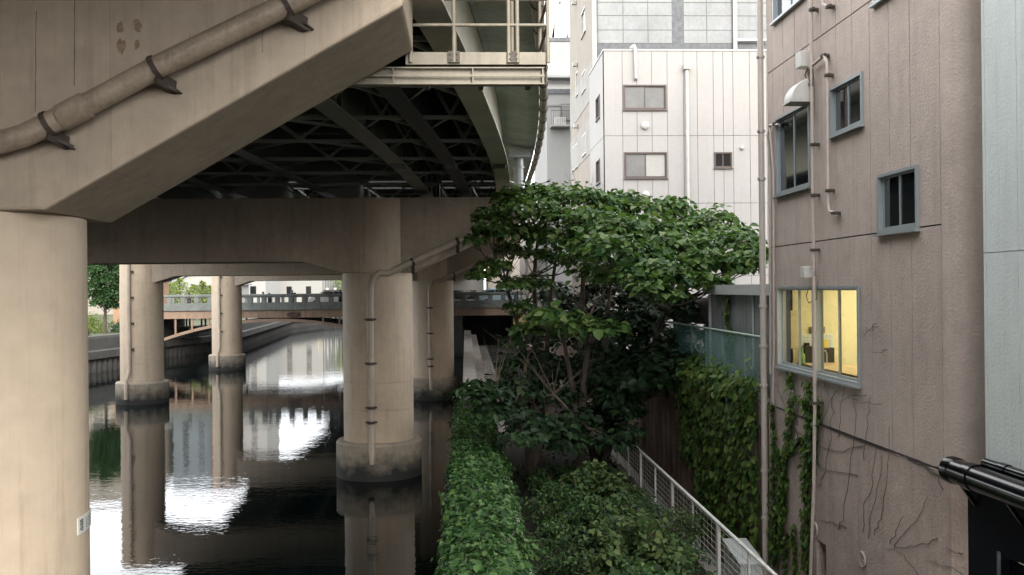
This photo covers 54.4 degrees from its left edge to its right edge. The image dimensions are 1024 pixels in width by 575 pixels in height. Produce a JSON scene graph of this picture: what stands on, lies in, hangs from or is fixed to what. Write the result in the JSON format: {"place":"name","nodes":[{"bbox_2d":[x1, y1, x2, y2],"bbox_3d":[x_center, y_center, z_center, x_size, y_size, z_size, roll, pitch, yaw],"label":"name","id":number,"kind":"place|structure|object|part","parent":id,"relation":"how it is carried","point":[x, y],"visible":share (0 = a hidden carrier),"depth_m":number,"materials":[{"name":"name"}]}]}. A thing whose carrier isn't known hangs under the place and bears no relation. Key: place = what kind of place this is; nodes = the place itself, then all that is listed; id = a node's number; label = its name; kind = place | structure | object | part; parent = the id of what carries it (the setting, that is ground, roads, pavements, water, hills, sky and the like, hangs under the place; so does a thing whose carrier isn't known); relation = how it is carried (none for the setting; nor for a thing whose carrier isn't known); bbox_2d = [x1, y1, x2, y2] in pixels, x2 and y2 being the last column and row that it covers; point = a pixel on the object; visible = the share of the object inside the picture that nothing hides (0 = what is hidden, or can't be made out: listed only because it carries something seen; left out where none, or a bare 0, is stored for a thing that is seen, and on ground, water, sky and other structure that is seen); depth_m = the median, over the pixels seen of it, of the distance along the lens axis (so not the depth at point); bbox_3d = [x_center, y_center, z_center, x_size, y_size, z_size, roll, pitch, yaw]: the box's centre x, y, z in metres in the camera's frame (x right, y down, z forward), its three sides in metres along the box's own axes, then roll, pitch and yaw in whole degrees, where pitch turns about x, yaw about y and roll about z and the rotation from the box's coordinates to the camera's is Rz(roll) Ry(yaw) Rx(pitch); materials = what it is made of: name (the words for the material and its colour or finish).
{"place":"outdoors","nodes":[
{"label":"outdoors","id":0,"kind":"place"},
{"bbox_2d":[87,269,171,314],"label":"apartment block","id":1,"kind":"structure","parent":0,"point":[98,310],"depth_m":166.92,"materials":[{"name":"concrete"}]},
{"bbox_2d":[113,269,168,323],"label":"park house","id":2,"kind":"structure","parent":0,"point":[116,314],"depth_m":115.98,"materials":[{"name":"orange brick"}]},
{"bbox_2d":[88,314,251,336],"bbox_3d":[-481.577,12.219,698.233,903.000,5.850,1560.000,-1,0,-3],"label":"park ground","id":3,"kind":"structure","parent":0,"point":[196,322],"depth_m":118.47,"materials":[{"name":"grey concrete"}]},
{"bbox_2d":[88,308,113,333],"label":"hedge","id":4,"kind":"object","parent":3,"relation":"on","point":[96,327],"visible":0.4,"depth_m":90.62,"materials":[{"name":"green plant"}]},
{"bbox_2d":[87,265,119,333],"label":"park tree","id":5,"kind":"object","parent":3,"relation":"on","point":[100,276],"visible":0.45,"depth_m":87.44,"materials":[{"name":"green plant"}]},
{"bbox_2d":[107,319,119,332],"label":"hedge","id":6,"kind":"object","parent":3,"relation":"on","point":[114,329],"visible":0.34,"depth_m":91.33,"materials":[{"name":"green plant"}]},
{"bbox_2d":[169,282,181,301],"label":"garden tree","id":7,"kind":"object","parent":3,"relation":"on","point":[172,283],"visible":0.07,"depth_m":135.88,"materials":[{"name":"green plant"}]},
{"bbox_2d":[169,278,193,302],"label":"garden tree","id":8,"kind":"object","parent":3,"relation":"on","point":[180,286],"visible":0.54,"depth_m":129.94,"materials":[{"name":"green plant"}]},
{"bbox_2d":[185,284,199,302],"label":"garden tree","id":9,"kind":"object","parent":3,"relation":"on","point":[192,287],"visible":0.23,"depth_m":131.97,"materials":[{"name":"green plant"}]},
{"bbox_2d":[192,280,210,319],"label":"garden tree","id":10,"kind":"object","parent":3,"relation":"on","point":[202,284],"visible":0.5,"depth_m":129.03,"materials":[{"name":"green plant"}]},
{"bbox_2d":[88,317,342,373],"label":"canal wall","id":11,"kind":"structure","parent":3,"relation":"on","point":[103,353],"depth_m":100.98,"materials":[{"name":"concrete"}]},
{"bbox_2d":[164,291,524,358],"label":"arch bridge","id":12,"kind":"structure","parent":11,"relation":"on","point":[477,317],"depth_m":95.40,"materials":[{"name":"concrete"}]},
{"bbox_2d":[308,290,342,301],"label":"parked car","id":13,"kind":"object","parent":12,"relation":"on","point":[322,299],"visible":0.17,"depth_m":101.60,"materials":[{"name":"white paint"}]},
{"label":"side window","id":14,"kind":"part","parent":13,"relation":"part of","materials":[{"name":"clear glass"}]},
{"bbox_2d":[479,288,520,299],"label":"parked car","id":15,"kind":"object","parent":12,"relation":"on","point":[485,297],"visible":0.23,"depth_m":98.20,"materials":[{"name":"grey paint"}]},
{"bbox_2d":[323,280,342,289],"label":"striped annex","id":16,"kind":"object","parent":3,"relation":"on","point":[328,284],"visible":0.24,"depth_m":211.39,"materials":[{"name":"concrete"}]},
{"bbox_2d":[330,280,342,289],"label":"garden tree","id":17,"kind":"object","parent":3,"relation":"on","point":[338,283],"visible":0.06,"depth_m":206.87,"materials":[{"name":"green plant"}]},
{"bbox_2d":[169,276,251,302],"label":"gabled house","id":18,"kind":"structure","parent":0,"point":[190,280],"depth_m":149.96,"materials":[{"name":"metal"}]},
{"bbox_2d":[249,281,277,301],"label":"apartment block","id":19,"kind":"structure","parent":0,"point":[260,287],"depth_m":182.08,"materials":[{"name":"concrete"}]},
{"bbox_2d":[250,286,255,293],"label":"window","id":20,"kind":"structure","parent":19,"relation":"in","point":[252,288],"depth_m":181.92,"materials":[{"name":"grey glass"}]},
{"bbox_2d":[88,325,463,574],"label":"canal water","id":21,"kind":"structure","parent":0,"point":[204,470],"depth_m":34.29,"materials":[{"name":"black liquid"}]},
{"bbox_2d":[0,0,412,574],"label":"viaduct pier","id":22,"kind":"structure","parent":21,"relation":"in","point":[111,111],"depth_m":9.90,"materials":[{"name":"beige concrete"}]},
{"bbox_2d":[153,0,547,198],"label":"viaduct deck","id":23,"kind":"structure","parent":22,"relation":"on","point":[362,142],"depth_m":26.64,"materials":[{"name":"metal"}]},
{"bbox_2d":[349,0,549,89],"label":"inspection walkway","id":24,"kind":"structure","parent":23,"relation":"attached to","point":[481,70],"depth_m":12.01,"materials":[{"name":"beige metal"}]},
{"bbox_2d":[87,151,530,481],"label":"viaduct pier","id":25,"kind":"structure","parent":21,"relation":"in","point":[377,252],"depth_m":34.16,"materials":[{"name":"beige concrete"}]},
{"bbox_2d":[115,236,518,404],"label":"viaduct pier","id":26,"kind":"structure","parent":21,"relation":"in","point":[142,381],"depth_m":58.39,"materials":[{"name":"beige concrete"}]},
{"bbox_2d":[209,275,464,370],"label":"viaduct pier","id":27,"kind":"structure","parent":21,"relation":"in","point":[227,354],"depth_m":82.28,"materials":[{"name":"beige concrete"}]},
{"bbox_2d":[460,330,531,572],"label":"flood wall","id":28,"kind":"structure","parent":21,"relation":"in","point":[473,367],"depth_m":52.88,"materials":[{"name":"concrete"}]},
{"bbox_2d":[430,399,538,574],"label":"ivy","id":29,"kind":"object","parent":28,"relation":"attached to","point":[479,511],"visible":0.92,"depth_m":16.45,"materials":[{"name":"green plant"}]},
{"bbox_2d":[278,281,322,301],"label":"warehouse","id":30,"kind":"structure","parent":0,"point":[303,287],"depth_m":210.13,"materials":[{"name":"concrete"}]},
{"bbox_2d":[286,286,291,293],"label":"window","id":31,"kind":"structure","parent":30,"relation":"in","point":[288,288],"depth_m":209.95,"materials":[{"name":"grey glass"}]},
{"bbox_2d":[306,286,310,293],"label":"window","id":32,"kind":"structure","parent":30,"relation":"in","point":[308,288],"depth_m":210.16,"materials":[{"name":"grey glass"}]},
{"bbox_2d":[479,346,508,432],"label":"footpath","id":33,"kind":"structure","parent":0,"point":[484,357],"depth_m":69.24,"materials":[{"name":"concrete"}]},
{"bbox_2d":[519,216,534,303],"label":"street building","id":34,"kind":"structure","parent":0,"point":[522,265],"depth_m":117.74,"materials":[{"name":"concrete"}]},
{"bbox_2d":[484,0,569,289],"label":"sky","id":35,"kind":"structure","parent":0,"point":[559,32],"materials":[{"name":"white"}]},
{"bbox_2d":[535,89,571,310],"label":"street building","id":36,"kind":"structure","parent":0,"point":[554,163],"depth_m":73.26,"materials":[{"name":"concrete"}]},
{"bbox_2d":[561,104,569,120],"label":"window","id":37,"kind":"structure","parent":36,"relation":"in","point":[567,115],"depth_m":73.20,"materials":[{"name":"grey metal"}]},
{"bbox_2d":[479,345,717,574],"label":"bank ground","id":38,"kind":"structure","parent":0,"point":[515,454],"depth_m":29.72,"materials":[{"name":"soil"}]},
{"bbox_2d":[494,366,519,379],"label":"shrub","id":39,"kind":"object","parent":38,"relation":"on","point":[512,369],"visible":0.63,"depth_m":57.86,"materials":[{"name":"green plant"}]},
{"bbox_2d":[513,312,525,324],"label":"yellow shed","id":40,"kind":"structure","parent":38,"relation":"on","point":[521,320],"depth_m":92.74,"materials":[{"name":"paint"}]},
{"bbox_2d":[462,179,603,419],"bbox_3d":[1.091,0.785,31.245,4.552,8.552,6.346,-1,0,11],"label":"broad leaved tree","id":41,"kind":"object","parent":38,"relation":"on","point":[546,233],"visible":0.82,"depth_m":30.06,"materials":[{"name":"green plant"}]},
{"bbox_2d":[446,319,648,475],"bbox_3d":[0.852,2.728,25.424,4.972,4.563,8.594,-1,0,-3],"label":"sapling","id":42,"kind":"object","parent":38,"relation":"on","point":[533,427],"visible":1,"depth_m":24.09,"materials":[{"name":"green plant"}]},
{"bbox_2d":[519,459,582,495],"bbox_3d":[1.157,4.928,25.239,1.763,1.094,1.693,-1,0,-24],"label":"shrub","id":43,"kind":"object","parent":38,"relation":"on","point":[558,473],"visible":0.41,"depth_m":25.20,"materials":[{"name":"green plant"}]},
{"bbox_2d":[519,480,585,540],"bbox_3d":[0.880,4.811,21.252,1.722,1.324,1.797,-1,0,-3],"label":"shrub","id":44,"kind":"object","parent":38,"relation":"on","point":[557,499],"visible":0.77,"depth_m":21.13,"materials":[{"name":"green plant"}]},
{"bbox_2d":[547,271,562,386],"bbox_3d":[2.013,2.294,52.141,1.390,6.300,0.404,-1,0,9],"label":"utility pole","id":45,"kind":"object","parent":38,"relation":"on","point":[549,272],"visible":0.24,"depth_m":52.03,"materials":[{"name":"concrete"}]},
{"bbox_2d":[525,520,599,574],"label":"shrub","id":46,"kind":"object","parent":38,"relation":"on","point":[570,547],"visible":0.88,"depth_m":18.24,"materials":[{"name":"green plant"}]},
{"bbox_2d":[508,260,633,467],"bbox_3d":[1.594,1.963,25.902,3.300,5.930,3.887,-1,0,-3],"label":"broad leaved tree","id":47,"kind":"object","parent":38,"relation":"on","point":[559,325],"visible":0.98,"depth_m":25.83,"materials":[{"name":"green plant"}]},
{"bbox_2d":[553,459,640,511],"bbox_3d":[1.884,4.688,22.345,1.980,1.553,1.959,-1,0,-3],"label":"shrub","id":48,"kind":"object","parent":38,"relation":"on","point":[591,479],"visible":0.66,"depth_m":22.19,"materials":[{"name":"green plant"}]},
{"bbox_2d":[559,491,662,556],"bbox_3d":[1.895,4.702,19.399,2.166,1.517,2.165,-1,0,-3],"label":"shrub","id":49,"kind":"object","parent":38,"relation":"on","point":[585,515],"visible":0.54,"depth_m":19.17,"materials":[{"name":"green plant"}]},
{"bbox_2d":[567,506,697,574],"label":"shrub","id":50,"kind":"object","parent":38,"relation":"on","point":[639,542],"visible":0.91,"depth_m":16.28,"materials":[{"name":"green plant"}]},
{"bbox_2d":[620,476,649,504],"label":"shrub","id":51,"kind":"object","parent":38,"relation":"on","point":[634,490],"visible":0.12,"depth_m":23.40,"materials":[{"name":"green plant"}]},
{"bbox_2d":[593,489,680,534],"bbox_3d":[2.456,4.819,20.243,2.034,1.275,1.951,-1,0,-3],"label":"shrub","id":52,"kind":"object","parent":38,"relation":"on","point":[649,507],"visible":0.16,"depth_m":20.13,"materials":[{"name":"green plant"}]},
{"bbox_2d":[571,403,723,574],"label":"drain channel","id":53,"kind":"object","parent":38,"relation":"on","point":[633,473],"depth_m":28.48,"materials":[{"name":"concrete"}]},
{"bbox_2d":[722,538,763,574],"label":"utility cabinet","id":54,"kind":"object","parent":53,"relation":"on","point":[732,547],"visible":0.71,"depth_m":18.82,"materials":[{"name":"grey metal"}]},
{"bbox_2d":[756,0,1023,574],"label":"taupe building","id":55,"kind":"structure","parent":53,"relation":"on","point":[875,161],"depth_m":13.81,"materials":[{"name":"paint"}]},
{"bbox_2d":[770,0,803,25],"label":"window","id":56,"kind":"structure","parent":55,"relation":"in","point":[780,8],"depth_m":17.87,"materials":[{"name":"grey metal"}]},
{"bbox_2d":[773,104,810,197],"bbox_3d":[4.885,-2.353,17.277,0.180,1.448,1.851,-1,0,-3],"label":"window","id":57,"kind":"structure","parent":55,"relation":"in","point":[793,135],"depth_m":17.32,"materials":[{"name":"grey glass"}]},
{"bbox_2d":[765,372,822,574],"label":"green creeper","id":58,"kind":"object","parent":55,"relation":"attached to","point":[780,508],"visible":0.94,"depth_m":17.25,"materials":[{"name":"green plant"}]},
{"bbox_2d":[801,334,832,347],"bbox_3d":[5.569,1.066,18.189,0.613,0.419,0.038,-1,0,-3],"label":"wall calendar","id":59,"kind":"object","parent":55,"relation":"attached to","point":[828,340],"depth_m":18.18,"materials":[{"name":"paper"}]},
{"bbox_2d":[774,286,861,388],"bbox_3d":[4.976,0.720,16.285,0.210,1.487,3.831,-1,0,-3],"label":"window","id":60,"kind":"structure","parent":55,"relation":"in","point":[782,363],"depth_m":16.24,"materials":[{"name":"blue metal"}]},
{"bbox_2d":[797,362,856,377],"bbox_3d":[5.658,1.807,16.071,0.730,0.892,4.183,-1,0,-3],"label":"window counter","id":61,"kind":"object","parent":55,"relation":"on","point":[849,370],"depth_m":16.77,"materials":[{"name":"brown wood"}]},
{"bbox_2d":[801,347,804,363],"bbox_3d":[5.207,1.221,17.861,0.100,0.290,0.097,-1,0,-3],"label":"spray bottle","id":62,"kind":"object","parent":61,"relation":"on","point":[803,357],"visible":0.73,"depth_m":17.82,"materials":[{"name":"green plastic"}]},
{"bbox_2d":[803,343,811,362],"bbox_3d":[5.375,1.186,18.194,0.140,0.358,0.250,-1,0,-3],"label":"tool case","id":63,"kind":"object","parent":61,"relation":"on","point":[807,350],"visible":0.75,"depth_m":18.07,"materials":[{"name":"black plastic"}]},
{"bbox_2d":[824,347,834,362],"bbox_3d":[5.721,1.227,18.160,0.233,0.268,0.250,-1,0,-3],"label":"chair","id":64,"kind":"object","parent":61,"relation":"on","point":[830,353],"visible":0.5,"depth_m":18.04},
{"bbox_2d":[829,71,864,139],"bbox_3d":[4.996,-2.689,14.827,0.180,0.793,1.315,-1,0,-3],"label":"window","id":65,"kind":"structure","parent":55,"relation":"in","point":[846,98],"depth_m":14.82,"materials":[{"name":"grey metal"}]},
{"bbox_2d":[775,323,962,574],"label":"dead creeper","id":66,"kind":"object","parent":55,"relation":"attached to","point":[849,473],"visible":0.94,"depth_m":14.22,"materials":[{"name":"brown plant"}]},
{"bbox_2d":[868,0,885,8],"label":"window","id":67,"kind":"structure","parent":55,"relation":"in","point":[875,3],"depth_m":13.63,"materials":[{"name":"grey metal"}]},
{"bbox_2d":[873,165,921,236],"bbox_3d":[5.092,-1.123,13.103,0.180,0.840,1.263,-1,0,-3],"label":"window","id":68,"kind":"structure","parent":55,"relation":"in","point":[897,190],"depth_m":13.11,"materials":[{"name":"blue metal"}]},
{"bbox_2d":[938,0,1023,574],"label":"pale blue building","id":69,"kind":"structure","parent":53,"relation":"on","point":[991,485],"depth_m":10.39,"materials":[{"name":"paint"}]},
{"bbox_2d":[610,558,693,574],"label":"shrub","id":70,"kind":"object","parent":38,"relation":"on","point":[647,569],"visible":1,"depth_m":14.21,"materials":[{"name":"green plant"}]},
{"bbox_2d":[552,168,768,468],"bbox_3d":[4.222,0.770,28.130,6.396,9.218,10.108,-1,0,-3],"label":"broad leaved tree","id":71,"kind":"object","parent":38,"relation":"on","point":[650,266],"visible":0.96,"depth_m":26.34,"materials":[{"name":"green plant"}]},
{"bbox_2d":[556,379,777,574],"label":"white fence","id":72,"kind":"object","parent":38,"relation":"on","point":[719,525],"visible":0.31,"depth_m":19.79,"materials":[{"name":"metal"}]},
{"bbox_2d":[661,503,708,558],"bbox_3d":[3.365,4.829,19.437,0.942,1.224,0.802,-1,0,27],"label":"shrub","id":73,"kind":"object","parent":38,"relation":"on","point":[687,528],"visible":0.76,"depth_m":19.34,"materials":[{"name":"green plant"}]},
{"bbox_2d":[657,531,712,574],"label":"shrub","id":74,"kind":"object","parent":38,"relation":"on","point":[692,559],"visible":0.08,"depth_m":17.26,"materials":[{"name":"green plant"}]},
{"bbox_2d":[569,0,766,307],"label":"grey building","id":75,"kind":"structure","parent":0,"point":[597,27],"depth_m":50.96,"materials":[{"name":"concrete"}]},
{"bbox_2d":[575,143,577,168],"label":"window","id":76,"kind":"structure","parent":75,"relation":"in","point":[576,143],"depth_m":60.45,"materials":[{"name":"white paint"}]},
{"bbox_2d":[575,70,577,97],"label":"window","id":77,"kind":"structure","parent":75,"relation":"in","point":[577,70],"depth_m":59.64,"materials":[{"name":"white paint"}]},
{"bbox_2d":[580,5,585,39],"bbox_3d":[4.034,-14.884,55.935,0.180,1.458,2.059,-1,0,-3],"label":"window","id":78,"kind":"structure","parent":75,"relation":"in","point":[583,15],"depth_m":56.30,"materials":[{"name":"white glass"}]},
{"bbox_2d":[581,68,585,94],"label":"window","id":79,"kind":"structure","parent":75,"relation":"in","point":[585,68],"depth_m":56.18,"materials":[{"name":"white paint"}]},
{"bbox_2d":[589,44,768,333],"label":"white building","id":80,"kind":"structure","parent":0,"point":[681,123],"depth_m":45.05,"materials":[{"name":"concrete"}]},
{"bbox_2d":[595,94,599,121],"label":"window","id":81,"kind":"structure","parent":80,"relation":"in","point":[597,101],"depth_m":47.20,"materials":[{"name":"brown metal"}]},
{"bbox_2d":[595,158,599,185],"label":"window","id":82,"kind":"structure","parent":80,"relation":"in","point":[598,161],"depth_m":47.31,"materials":[{"name":"brown metal"}]},
{"bbox_2d":[622,85,667,110],"bbox_3d":[5.994,-8.563,44.954,2.036,1.177,0.180,-1,0,-3],"label":"window","id":83,"kind":"structure","parent":80,"relation":"in","point":[635,97],"depth_m":44.95,"materials":[{"name":"white glass"}]},
{"bbox_2d":[624,152,667,178],"bbox_3d":[6.032,-5.495,44.950,2.010,1.223,0.180,-1,0,-3],"label":"window","id":84,"kind":"structure","parent":80,"relation":"in","point":[637,165],"depth_m":44.95,"materials":[{"name":"white glass"}]},
{"bbox_2d":[713,152,732,168],"bbox_3d":[9.563,-5.749,45.116,0.885,0.763,0.180,-1,0,-3],"label":"window","id":85,"kind":"structure","parent":80,"relation":"in","point":[722,160],"depth_m":45.12,"materials":[{"name":"brown metal"}]},
{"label":"street ground","id":86,"kind":"structure","parent":0,"visible":0},
{"bbox_2d":[486,255,519,295],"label":"street building","id":87,"kind":"structure","parent":86,"relation":"on","point":[516,271],"depth_m":140.16,"materials":[{"name":"concrete"}]},
{"bbox_2d":[534,37,569,244],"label":"street building","id":88,"kind":"structure","parent":86,"relation":"on","point":[558,73],"depth_m":88.32,"materials":[{"name":"concrete"}]},
{"bbox_2d":[550,0,568,36],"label":"rooftop frame","id":89,"kind":"object","parent":88,"relation":"on","point":[555,19],"visible":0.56,"depth_m":89.23,"materials":[{"name":"white paint"}]},
{"bbox_2d":[494,281,709,449],"bbox_3d":[2.794,1.672,29.530,6.592,7.020,11.074,-1,0,-3],"label":"broad leaved tree","id":90,"kind":"object","parent":86,"relation":"on","point":[627,373],"visible":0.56,"depth_m":27.21,"materials":[{"name":"green plant"}]},
{"bbox_2d":[525,313,769,574],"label":"retaining wall","id":91,"kind":"structure","parent":86,"relation":"on","point":[661,445],"depth_m":27.68,"materials":[{"name":"brown concrete"}]},
{"bbox_2d":[525,229,528,312],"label":"utility pole","id":92,"kind":"object","parent":91,"relation":"on","point":[526,273],"visible":0.16,"depth_m":88.05,"materials":[{"name":"concrete"}]},
{"bbox_2d":[652,321,760,394],"bbox_3d":[4.564,1.546,24.655,0.088,1.218,11.570,-1,0,-3],"label":"chain link fence","id":93,"kind":"object","parent":91,"relation":"on","point":[706,340],"visible":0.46,"depth_m":22.15,"materials":[{"name":"metal"}]},
{"bbox_2d":[670,352,761,556],"bbox_3d":[4.434,3.714,22.186,0.902,4.717,6.823,-1,0,-3],"label":"wall creeper","id":94,"kind":"object","parent":91,"relation":"attached to","point":[711,395],"depth_m":21.14,"materials":[{"name":"green plant"}]},
{"bbox_2d":[673,297,708,359],"bbox_3d":[5.077,1.220,27.610,0.711,1.906,5.490,-1,0,-3],"label":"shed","id":95,"kind":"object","parent":86,"relation":"on","point":[703,307],"visible":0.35,"depth_m":25.70,"materials":[{"name":"paint"}]},
{"bbox_2d":[682,330,708,360],"bbox_3d":[4.899,1.651,26.155,0.563,1.040,1.736,-1,0,-13],"label":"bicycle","id":96,"kind":"object","parent":86,"relation":"on","point":[694,339],"visible":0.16,"depth_m":26.48,"materials":[{"name":"metal"}]},
{"bbox_2d":[702,284,769,395],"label":"metal shed","id":97,"kind":"structure","parent":86,"relation":"on","point":[744,309],"depth_m":21.85,"materials":[{"name":"grey metal"}]},
{"bbox_2d":[722,295,735,373],"bbox_3d":[4.922,1.170,22.518,0.208,1.982,1.080,-1,0,-3],"label":"shed creeper","id":98,"kind":"object","parent":97,"relation":"attached to","point":[726,308],"visible":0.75,"depth_m":22.61,"materials":[{"name":"green plant"}]},
{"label":"street ground","id":99,"kind":"structure","parent":0,"visible":0},
{"bbox_2d":[453,279,483,299],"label":"street building","id":100,"kind":"structure","parent":99,"relation":"on","point":[471,285],"depth_m":149.84,"materials":[{"name":"concrete"}]},
{"bbox_2d":[453,290,462,299],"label":"window","id":101,"kind":"structure","parent":100,"relation":"in","point":[458,297],"depth_m":149.72,"materials":[{"name":"black glass"}]},
{"bbox_2d":[466,290,475,299],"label":"window","id":102,"kind":"structure","parent":100,"relation":"in","point":[468,297],"depth_m":149.83,"materials":[{"name":"black glass"}]}
]}

